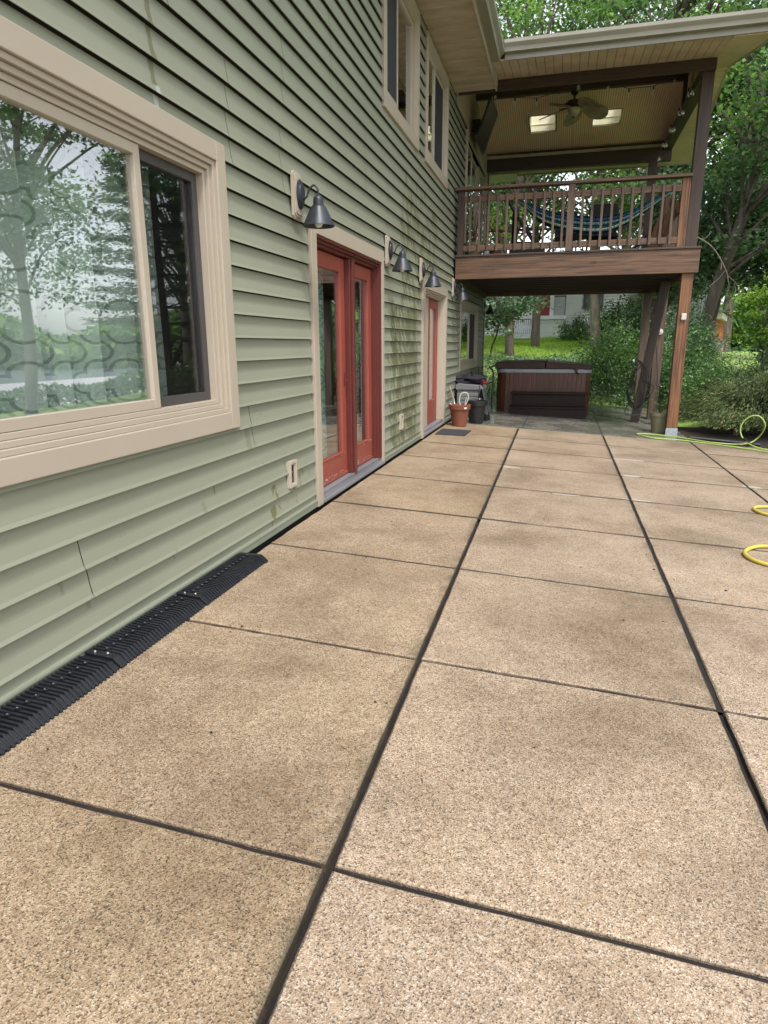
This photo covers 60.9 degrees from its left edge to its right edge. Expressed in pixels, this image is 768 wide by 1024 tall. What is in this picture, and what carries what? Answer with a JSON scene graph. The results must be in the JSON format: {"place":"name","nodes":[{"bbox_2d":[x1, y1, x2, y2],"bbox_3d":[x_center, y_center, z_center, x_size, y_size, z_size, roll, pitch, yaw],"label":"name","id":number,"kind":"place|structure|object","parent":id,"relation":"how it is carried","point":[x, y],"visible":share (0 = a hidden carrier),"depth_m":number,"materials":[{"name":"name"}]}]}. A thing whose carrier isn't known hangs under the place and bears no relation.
{"place":"outdoors","nodes":[
{"label":"outdoors","id":0,"kind":"place"},
{"bbox_2d":[0,423,767,1023],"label":"patio","id":1,"kind":"structure","parent":0,"point":[616,815],"depth_m":2.07,"materials":[{"name":"beige concrete"}]},
{"bbox_2d":[0,655,119,755],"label":"ramp section","id":2,"kind":"object","parent":1,"relation":"on","point":[28,713],"visible":1,"depth_m":2.33,"materials":[{"name":"black plastic"}]},
{"bbox_2d":[85,595,205,668],"bbox_3d":[-1.044,0.515,2.940,0.169,0.058,0.666,4,15,14],"label":"ramp section","id":3,"kind":"object","parent":1,"relation":"on","point":[123,647],"visible":0.98,"depth_m":2.87,"materials":[{"name":"black plastic"}]},
{"bbox_2d":[177,552,267,605],"bbox_3d":[-0.862,0.348,3.593,0.174,0.058,0.722,4,15,14],"label":"ramp section","id":4,"kind":"object","parent":1,"relation":"on","point":[207,589],"visible":0.97,"depth_m":3.53,"materials":[{"name":"black plastic"}]},
{"bbox_2d":[0,429,767,1023],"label":"patio joint","id":5,"kind":"object","parent":1,"relation":"on","point":[440,897],"visible":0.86,"depth_m":1.94,"materials":[{"name":"black rubber"}]},
{"bbox_2d":[46,450,758,901],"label":"leaf litter","id":6,"kind":"object","parent":1,"relation":"on","point":[462,770],"visible":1,"depth_m":2.60,"materials":[{"name":"brown plant"}]},
{"bbox_2d":[435,428,470,435],"bbox_3d":[1.021,-1.173,9.621,0.440,0.034,0.699,4,15,14],"label":"door mat","id":7,"kind":"object","parent":1,"relation":"on","point":[455,432],"depth_m":9.59,"materials":[{"name":"grey rubber"}]},
{"bbox_2d":[449,403,470,426],"bbox_3d":[1.196,-1.536,10.367,0.350,0.340,0.350,4,15,14],"label":"terracotta pot","id":8,"kind":"object","parent":1,"relation":"on","point":[459,414],"visible":0.98,"depth_m":10.26,"materials":[{"name":"ceramic"}]},
{"bbox_2d":[459,392,468,404],"bbox_3d":[1.249,-1.747,10.222,0.159,0.261,0.036,4,15,14],"label":"plastic hoop","id":9,"kind":"object","parent":8,"relation":"in","point":[465,399],"visible":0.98,"depth_m":10.20,"materials":[{"name":"white plastic"}]},
{"bbox_2d":[636,415,767,452],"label":"garden hose","id":10,"kind":"object","parent":1,"relation":"on","point":[726,445],"visible":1,"depth_m":9.78,"materials":[{"name":"yellow plastic"}]},
{"bbox_2d":[742,505,767,566],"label":"garden hose","id":11,"kind":"object","parent":1,"relation":"on","point":[749,548],"visible":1,"depth_m":4.61,"materials":[{"name":"yellow rubber"}]},
{"bbox_2d":[449,397,692,442],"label":"under deck slab","id":12,"kind":"structure","parent":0,"point":[602,420],"depth_m":11.56,"materials":[{"name":"concrete"}]},
{"bbox_2d":[456,383,486,403],"bbox_3d":[1.576,-2.030,11.797,0.470,0.602,0.690,4,15,14],"label":"storage box","id":13,"kind":"object","parent":12,"relation":"on","point":[471,390],"visible":0.34,"depth_m":11.46,"materials":[{"name":"grey plastic"}]},
{"bbox_2d":[455,371,486,382],"bbox_3d":[1.591,-2.438,11.676,0.641,0.238,0.562,-12,18,-38],"label":"dark tarp","id":14,"kind":"object","parent":13,"relation":"on","point":[470,377],"visible":0.98,"depth_m":11.57,"materials":[{"name":"plastic"}]},
{"bbox_2d":[466,400,486,423],"bbox_3d":[1.531,-1.666,10.851,0.360,0.370,0.360,4,15,14],"label":"black bucket","id":15,"kind":"object","parent":12,"relation":"on","point":[476,412],"visible":0.87,"depth_m":10.74,"materials":[{"name":"plastic"}]},
{"bbox_2d":[477,384,489,420],"bbox_3d":[1.689,-1.899,11.264,0.307,0.622,0.374,4,15,14],"label":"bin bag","id":16,"kind":"object","parent":12,"relation":"on","point":[486,413],"visible":0.38,"depth_m":11.21,"materials":[{"name":"black plastic"}]},
{"bbox_2d":[478,365,494,408],"bbox_3d":[2.154,-2.592,13.480,0.305,0.866,1.612,4,15,14],"label":"cover lifter","id":17,"kind":"object","parent":12,"relation":"on","point":[492,381],"visible":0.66,"depth_m":12.98,"materials":[{"name":"black plastic"}]},
{"bbox_2d":[495,359,593,415],"bbox_3d":[3.324,-2.624,13.608,1.850,1.044,1.915,4,15,14],"label":"hot tub","id":18,"kind":"object","parent":12,"relation":"on","point":[541,375],"visible":0.78,"depth_m":12.73,"materials":[{"name":"brown wood"}]},
{"bbox_2d":[509,391,587,418],"bbox_3d":[3.153,-2.060,12.563,1.430,0.466,0.470,4,15,14],"label":"tub step","id":19,"kind":"object","parent":12,"relation":"on","point":[561,404],"visible":0.89,"depth_m":12.48,"materials":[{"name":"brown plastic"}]},
{"bbox_2d":[455,71,714,435],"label":"raised deck","id":20,"kind":"structure","parent":12,"relation":"on","point":[660,271],"depth_m":10.23,"materials":[{"name":"wood"}]},
{"bbox_2d":[464,209,485,254],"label":"potted plant","id":21,"kind":"object","parent":20,"relation":"on","point":[473,235],"visible":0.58,"depth_m":10.77,"materials":[{"name":"green plant"}]},
{"bbox_2d":[486,214,508,253],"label":"potted plant","id":22,"kind":"object","parent":20,"relation":"on","point":[499,241],"visible":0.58,"depth_m":10.85,"materials":[{"name":"green plant"}]},
{"bbox_2d":[511,208,540,243],"bbox_3d":[2.610,-5.056,12.090,0.509,0.970,0.549,0,14,0],"label":"deck chair","id":23,"kind":"object","parent":20,"relation":"on","point":[512,238],"visible":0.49,"depth_m":12.00,"materials":[{"name":"black plastic"}]},
{"bbox_2d":[510,249,544,252],"bbox_3d":[2.403,-4.351,10.936,0.580,0.184,0.320,4,15,14],"label":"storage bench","id":24,"kind":"object","parent":20,"relation":"on","point":[527,250],"visible":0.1,"depth_m":10.79,"materials":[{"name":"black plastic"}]},
{"bbox_2d":[552,211,576,251],"bbox_3d":[3.371,-5.096,12.178,0.488,1.011,0.566,4,15,14],"label":"deck chair","id":25,"kind":"object","parent":20,"relation":"on","point":[557,232],"visible":0.14,"depth_m":12.37,"materials":[{"name":"black plastic"}]},
{"bbox_2d":[504,191,678,248],"bbox_3d":[3.391,-4.814,10.867,2.817,1.108,0.600,4,15,14],"label":"hammock","id":26,"kind":"object","parent":20,"relation":"hanging from","point":[595,221],"visible":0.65,"depth_m":10.76,"materials":[{"name":"fabric"}]},
{"bbox_2d":[586,203,618,249],"bbox_3d":[3.896,-4.971,11.638,0.610,1.021,0.566,4,15,14],"label":"deck chair","id":27,"kind":"object","parent":20,"relation":"on","point":[597,209],"visible":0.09,"depth_m":11.71,"materials":[{"name":"black fabric"}]},
{"bbox_2d":[459,8,767,175],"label":"porch roof","id":28,"kind":"structure","parent":20,"relation":"on","point":[628,131],"depth_m":11.24,"materials":[{"name":"beige wood"}]},
{"bbox_2d":[539,90,607,155],"bbox_3d":[3.341,-6.742,11.604,1.190,1.270,1.157,4,15,14],"label":"ceiling fan","id":29,"kind":"object","parent":28,"relation":"hanging from","point":[593,109],"visible":1,"depth_m":11.43,"materials":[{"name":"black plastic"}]},
{"bbox_2d":[495,74,678,106],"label":"string lights","id":30,"kind":"object","parent":28,"relation":"hanging from","point":[592,82],"visible":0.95,"depth_m":10.52,"materials":[{"name":"black plastic"}]},
{"bbox_2d":[657,72,693,159],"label":"string lights","id":31,"kind":"object","parent":28,"relation":"hanging from","point":[676,117],"visible":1,"depth_m":11.01,"materials":[{"name":"black plastic"}]},
{"bbox_2d":[624,346,657,423],"bbox_3d":[4.670,-2.285,11.795,0.546,1.372,0.233,4,15,14],"label":"cable coil","id":32,"kind":"object","parent":20,"relation":"hanging from","point":[631,384],"visible":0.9,"depth_m":11.81,"materials":[{"name":"black plastic"}]},
{"bbox_2d":[646,196,671,247],"bbox_3d":[4.410,-4.609,10.532,0.353,0.865,0.050,4,15,14],"label":"lumber plank","id":33,"kind":"object","parent":20,"relation":"on","point":[667,201],"visible":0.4,"depth_m":10.48,"materials":[{"name":"brown wood"}]},
{"bbox_2d":[652,205,675,247],"bbox_3d":[4.513,-4.570,10.620,0.351,0.749,0.050,4,15,14],"label":"lumber plank","id":34,"kind":"object","parent":20,"relation":"on","point":[666,220],"visible":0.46,"depth_m":10.56,"materials":[{"name":"brown wood"}]},
{"bbox_2d":[657,202,679,247],"bbox_3d":[4.626,-4.622,10.683,0.353,0.817,0.050,4,15,14],"label":"lumber plank","id":35,"kind":"object","parent":20,"relation":"on","point":[676,205],"visible":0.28,"depth_m":10.61,"materials":[{"name":"brown wood"}]},
{"bbox_2d":[681,313,686,319],"bbox_3d":[4.590,-2.990,10.010,0.075,0.100,0.045,4,15,14],"label":"junction box","id":36,"kind":"object","parent":20,"relation":"attached to","point":[683,316],"visible":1,"depth_m":9.99,"materials":[{"name":"white plastic"}]},
{"bbox_2d":[646,388,667,433],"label":"potted plant","id":37,"kind":"object","parent":12,"relation":"on","point":[657,418],"visible":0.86,"depth_m":10.70,"materials":[{"name":"green plant"}]},
{"bbox_2d":[556,233,591,250],"bbox_3d":[3.430,-4.662,11.589,0.780,0.453,0.780,4,15,14],"label":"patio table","id":38,"kind":"object","parent":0,"point":[576,237],"visible":0.23,"depth_m":11.48,"materials":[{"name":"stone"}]},
{"bbox_2d":[483,334,767,448],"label":"ground","id":39,"kind":"structure","parent":0,"point":[683,423],"depth_m":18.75,"materials":[{"name":"green plant"}]},
{"bbox_2d":[0,0,518,708],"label":"house","id":40,"kind":"structure","parent":39,"relation":"on","point":[220,118],"depth_m":3.93,"materials":[{"name":"green"}]},
{"bbox_2d":[0,100,167,417],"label":"curtain","id":41,"kind":"object","parent":40,"relation":"hanging from","point":[70,333],"visible":0.54,"depth_m":2.78,"materials":[{"name":"white fabric"}]},
{"bbox_2d":[0,15,239,487],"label":"window","id":42,"kind":"structure","parent":40,"relation":"in","point":[38,78],"depth_m":2.89,"materials":[{"name":"beige plastic"}]},
{"bbox_2d":[286,459,297,488],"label":"electrical outlet","id":43,"kind":"structure","parent":40,"relation":"attached to","point":[292,477],"depth_m":4.63,"materials":[{"name":"beige plastic"}]},
{"bbox_2d":[290,170,334,228],"bbox_3d":[-0.469,-2.098,4.388,0.272,0.355,0.214,4,15,14],"label":"wall lamp","id":44,"kind":"object","parent":40,"relation":"attached to","point":[318,216],"visible":1,"depth_m":4.36,"materials":[{"name":"grey metal"}]},
{"bbox_2d":[317,267,326,458],"bbox_3d":[-0.610,-1.210,5.611,0.084,1.850,0.490,4,15,14],"label":"curtain","id":45,"kind":"object","parent":40,"relation":"hanging from","point":[321,344],"visible":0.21,"depth_m":5.75,"materials":[{"name":"white fabric"}]},
{"bbox_2d":[317,249,348,486],"bbox_3d":[-0.461,-1.186,5.531,0.091,1.887,0.874,4,15,14],"label":"door","id":46,"kind":"structure","parent":40,"relation":"in","point":[335,465],"depth_m":5.78,"materials":[{"name":"red paint"}]},
{"bbox_2d":[355,279,359,442],"bbox_3d":[-0.340,-1.463,6.597,0.085,1.851,0.454,4,15,14],"label":"curtain","id":47,"kind":"object","parent":40,"relation":"hanging from","point":[357,342],"visible":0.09,"depth_m":6.71,"materials":[{"name":"white fabric"}]},
{"bbox_2d":[355,264,372,465],"bbox_3d":[-0.240,-1.409,6.397,0.057,1.887,0.740,4,15,14],"label":"door","id":48,"kind":"structure","parent":40,"relation":"in","point":[364,447],"depth_m":6.60,"materials":[{"name":"red paint"}]},
{"bbox_2d":[385,235,412,271],"bbox_3d":[0.159,-2.640,6.682,0.272,0.355,0.214,4,15,14],"label":"wall lamp","id":49,"kind":"object","parent":40,"relation":"attached to","point":[402,263],"visible":1,"depth_m":6.65,"materials":[{"name":"grey metal"}]},
{"bbox_2d":[381,0,419,151],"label":"window","id":50,"kind":"structure","parent":40,"relation":"in","point":[400,25],"depth_m":7.04,"materials":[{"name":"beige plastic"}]},
{"bbox_2d":[399,414,403,429],"bbox_3d":[0.205,-1.073,7.767,0.032,0.180,0.125,4,15,14],"label":"wall vent","id":51,"kind":"object","parent":40,"relation":"attached to","point":[401,422],"depth_m":7.72,"materials":[{"name":"beige plastic"}]},
{"bbox_2d":[419,258,440,286],"bbox_3d":[0.594,-3.027,8.269,0.272,0.355,0.214,4,15,14],"label":"wall lamp","id":52,"kind":"object","parent":40,"relation":"attached to","point":[433,280],"visible":1,"depth_m":8.23,"materials":[{"name":"grey metal"}]},
{"bbox_2d":[427,299,437,423],"bbox_3d":[0.712,-2.273,9.932,0.045,1.810,0.808,4,15,14],"label":"door","id":53,"kind":"structure","parent":40,"relation":"in","point":[432,304],"depth_m":10.01,"materials":[{"name":"red paint"}]},
{"bbox_2d":[424,30,449,188],"bbox_3d":[0.669,-5.287,8.780,0.136,1.430,1.600,4,15,14],"label":"window","id":54,"kind":"structure","parent":40,"relation":"in","point":[436,138],"depth_m":8.77,"materials":[{"name":"beige plastic"}]},
{"bbox_2d":[452,278,468,300],"bbox_3d":[1.250,-3.630,10.658,0.272,0.355,0.214,4,15,14],"label":"wall lamp","id":55,"kind":"object","parent":40,"relation":"attached to","point":[462,296],"visible":1,"depth_m":10.62,"materials":[{"name":"grey metal"}]},
{"bbox_2d":[458,301,478,370],"bbox_3d":[1.637,-3.482,12.951,0.136,1.260,2.500,4,15,14],"label":"window","id":56,"kind":"structure","parent":40,"relation":"in","point":[468,329],"depth_m":12.90,"materials":[{"name":"beige plastic"}]},
{"bbox_2d":[464,129,487,254],"bbox_3d":[1.772,-5.841,12.848,0.124,2.180,3.070,4,15,14],"label":"patio door","id":57,"kind":"structure","parent":40,"relation":"in","point":[474,176],"depth_m":12.72,"materials":[{"name":"beige plastic"}]},
{"bbox_2d":[472,95,497,154],"bbox_3d":[1.780,-6.867,11.648,0.382,0.664,1.020,4,15,14],"label":"television","id":58,"kind":"object","parent":40,"relation":"attached to","point":[482,129],"visible":1,"depth_m":11.56,"materials":[{"name":"black plastic"}]},
{"bbox_2d":[482,298,494,313],"bbox_3d":[2.365,-4.632,14.721,0.272,0.355,0.214,4,15,14],"label":"wall lamp","id":59,"kind":"object","parent":40,"relation":"attached to","point":[489,310],"visible":1,"depth_m":14.69,"materials":[{"name":"black metal"}]},
{"bbox_2d":[485,295,552,363],"bbox_3d":[3.748,-5.965,20.433,3.068,3.277,3.495,-12,19,-39],"label":"understory tree","id":60,"kind":"object","parent":39,"relation":"on","point":[501,308],"visible":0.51,"depth_m":20.37,"materials":[{"name":"green plant"}]},
{"bbox_2d":[482,5,567,242],"bbox_3d":[1.237,-14.622,25.821,12.694,16.491,12.715,-1,14,-5],"label":"broadleaf tree","id":61,"kind":"object","parent":39,"relation":"on","point":[518,31],"depth_m":23.53,"materials":[{"name":"green plant"}]},
{"bbox_2d":[483,173,570,253],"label":"broadleaf tree","id":62,"kind":"object","parent":39,"relation":"on","point":[522,209],"visible":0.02,"depth_m":45.48,"materials":[{"name":"green plant"}]},
{"bbox_2d":[483,23,588,252],"bbox_3d":[7.460,-18.718,38.834,12.932,16.900,11.050,-4,15,-15],"label":"broadleaf tree","id":63,"kind":"object","parent":39,"relation":"on","point":[501,238],"depth_m":37.73,"materials":[{"name":"green plant"}]},
{"bbox_2d":[478,0,664,355],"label":"broadleaf tree","id":64,"kind":"object","parent":39,"relation":"on","point":[630,5],"visible":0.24,"depth_m":20.02,"materials":[{"name":"green plant"}]},
{"bbox_2d":[553,313,600,339],"bbox_3d":[8.638,-8.260,29.127,1.970,1.298,1.807,-5,15,-18],"label":"shrub","id":65,"kind":"object","parent":39,"relation":"on","point":[570,333],"visible":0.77,"depth_m":28.93,"materials":[{"name":"green plant"}]},
{"bbox_2d":[483,349,694,410],"bbox_3d":[4.510,-3.866,18.552,8.688,1.442,6.319,4,15,14],"label":"ivy ground cover","id":66,"kind":"object","parent":39,"relation":"on","point":[553,357],"visible":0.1,"depth_m":17.81,"materials":[{"name":"green plant"}]},
{"bbox_2d":[483,0,701,347],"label":"broadleaf tree","id":67,"kind":"object","parent":39,"relation":"on","point":[535,335],"visible":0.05,"depth_m":22.84,"materials":[{"name":"green plant"}]},
{"bbox_2d":[485,249,707,350],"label":"neighbour house","id":68,"kind":"structure","parent":39,"relation":"on","point":[564,307],"depth_m":30.89,"materials":[{"name":"grey paint"}]},
{"bbox_2d":[541,295,549,315],"bbox_3d":[7.663,-10.448,31.505,0.700,1.940,0.050,4,15,14],"label":"door","id":69,"kind":"structure","parent":68,"relation":"in","point":[545,312],"depth_m":31.60,"materials":[{"name":"red wood"}]},
{"bbox_2d":[583,294,603,307],"bbox_3d":[9.923,-10.276,30.919,0.900,1.200,0.064,4,15,14],"label":"window","id":70,"kind":"structure","parent":68,"relation":"in","point":[585,304],"depth_m":31.00,"materials":[{"name":"grey glass"}]},
{"bbox_2d":[497,0,727,346],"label":"broadleaf tree","id":71,"kind":"object","parent":39,"relation":"on","point":[595,303],"visible":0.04,"depth_m":23.22,"materials":[{"name":"green plant"}]},
{"bbox_2d":[541,127,711,248],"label":"broadleaf tree","id":72,"kind":"object","parent":39,"relation":"on","point":[624,235],"visible":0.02,"depth_m":43.15,"materials":[{"name":"green plant"}]},
{"bbox_2d":[565,304,690,407],"bbox_3d":[6.009,-3.891,16.373,3.120,2.551,3.478,-11,18,-37],"label":"holly bush","id":73,"kind":"object","parent":39,"relation":"on","point":[603,365],"visible":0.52,"depth_m":16.10,"materials":[{"name":"green plant"}]},
{"bbox_2d":[567,294,697,343],"bbox_3d":[9.552,-7.622,25.188,3.602,2.384,3.924,-10,17,-32],"label":"shrub","id":74,"kind":"object","parent":39,"relation":"on","point":[619,313],"visible":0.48,"depth_m":25.09,"materials":[{"name":"green plant"}]},
{"bbox_2d":[551,0,764,356],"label":"broadleaf tree","id":75,"kind":"object","parent":39,"relation":"on","point":[684,6],"visible":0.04,"depth_m":21.27,"materials":[{"name":"green plant"}]},
{"bbox_2d":[560,0,767,340],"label":"broadleaf tree","id":76,"kind":"object","parent":39,"relation":"on","point":[648,20],"visible":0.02,"depth_m":27.24,"materials":[{"name":"green plant"}]},
{"bbox_2d":[621,193,721,312],"bbox_3d":[9.544,-7.806,21.982,4.034,5.693,4.598,4,15,14],"label":"understory tree","id":77,"kind":"object","parent":39,"relation":"on","point":[673,296],"visible":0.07,"depth_m":21.55,"materials":[{"name":"green plant"}]},
{"bbox_2d":[577,0,767,369],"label":"broadleaf tree","id":78,"kind":"object","parent":39,"relation":"on","point":[711,146],"visible":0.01,"depth_m":21.92,"materials":[{"name":"green plant"}]},
{"bbox_2d":[578,0,767,373],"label":"broadleaf tree","id":79,"kind":"object","parent":39,"relation":"on","point":[756,142],"visible":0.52,"depth_m":17.88,"materials":[{"name":"green plant"}]},
{"bbox_2d":[620,321,736,407],"bbox_3d":[7.091,-3.445,15.281,2.271,2.154,2.327,-13,19,-40],"label":"holly bush","id":80,"kind":"object","parent":39,"relation":"on","point":[698,335],"visible":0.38,"depth_m":15.09,"materials":[{"name":"green plant"}]},
{"bbox_2d":[664,297,723,371],"bbox_3d":[8.559,-4.903,18.235,2.080,2.138,2.148,10,17,34],"label":"shrub","id":81,"kind":"object","parent":39,"relation":"on","point":[692,317],"visible":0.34,"depth_m":17.99,"materials":[{"name":"green plant"}]},
{"bbox_2d":[623,92,767,365],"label":"understory tree","id":82,"kind":"object","parent":39,"relation":"on","point":[708,196],"visible":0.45,"depth_m":19.46,"materials":[{"name":"green plant"}]},
{"bbox_2d":[661,349,744,411],"bbox_3d":[6.710,-2.634,13.438,1.669,1.392,1.770,-2,14,-8],"label":"shrub","id":83,"kind":"object","parent":39,"relation":"on","point":[689,386],"visible":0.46,"depth_m":13.32,"materials":[{"name":"green plant"}]},
{"bbox_2d":[666,334,767,409],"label":"shrub","id":84,"kind":"object","parent":39,"relation":"on","point":[751,358],"visible":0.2,"depth_m":13.68,"materials":[{"name":"green plant"}]},
{"bbox_2d":[705,309,731,352],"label":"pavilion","id":85,"kind":"structure","parent":39,"relation":"on","point":[722,316],"depth_m":36.51,"materials":[{"name":"orange wood"}]},
{"bbox_2d":[698,231,739,296],"bbox_3d":[6.376,-4.754,12.518,0.929,1.205,0.207,4,15,14],"label":"bare branch","id":86,"kind":"object","parent":39,"relation":"on","point":[721,264],"visible":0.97,"depth_m":12.49,"materials":[{"name":"brown plant"}]},
{"bbox_2d":[672,65,767,320],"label":"broadleaf tree","id":87,"kind":"object","parent":39,"relation":"on","point":[726,139],"depth_m":28.47,"materials":[{"name":"green plant"}]},
{"bbox_2d":[677,427,767,448],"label":"bed soil","id":88,"kind":"structure","parent":39,"relation":"on","point":[687,432],"depth_m":11.05,"materials":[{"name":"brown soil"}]},
{"bbox_2d":[652,365,767,435],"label":"shrub","id":89,"kind":"object","parent":88,"relation":"on","point":[733,399],"visible":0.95,"depth_m":11.06,"materials":[{"name":"green plant"}]},
{"bbox_2d":[690,436,759,446],"bbox_3d":[5.196,-1.081,9.981,0.967,0.110,0.053,6,16,24],"label":"drain pipe","id":90,"kind":"object","parent":88,"relation":"on","point":[721,440],"visible":0.94,"depth_m":9.98,"materials":[{"name":"black plastic"}]},
{"bbox_2d":[700,95,747,351],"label":"broadleaf tree","id":91,"kind":"object","parent":39,"relation":"on","point":[727,326],"visible":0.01,"depth_m":43.59,"materials":[{"name":"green plant"}]},
{"bbox_2d":[697,139,767,299],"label":"understory tree","id":92,"kind":"object","parent":39,"relation":"on","point":[761,227],"visible":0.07,"depth_m":20.84,"materials":[{"name":"green plant"}]},
{"bbox_2d":[719,271,767,357],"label":"young tree","id":93,"kind":"object","parent":39,"relation":"on","point":[760,298],"visible":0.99,"depth_m":15.27,"materials":[{"name":"green plant"}]},
{"bbox_2d":[719,290,767,351],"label":"woods","id":94,"kind":"object","parent":39,"relation":"on","point":[735,323],"visible":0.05,"depth_m":202.17,"materials":[{"name":"green plant"}]},
{"bbox_2d":[725,345,767,383],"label":"shrub","id":95,"kind":"object","parent":39,"relation":"on","point":[758,369],"visible":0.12,"depth_m":16.39,"materials":[{"name":"green plant"}]},
{"bbox_2d":[483,0,767,303],"label":"sky","id":96,"kind":"structure","parent":0,"point":[571,177],"materials":[{"name":"white"}]}
]}

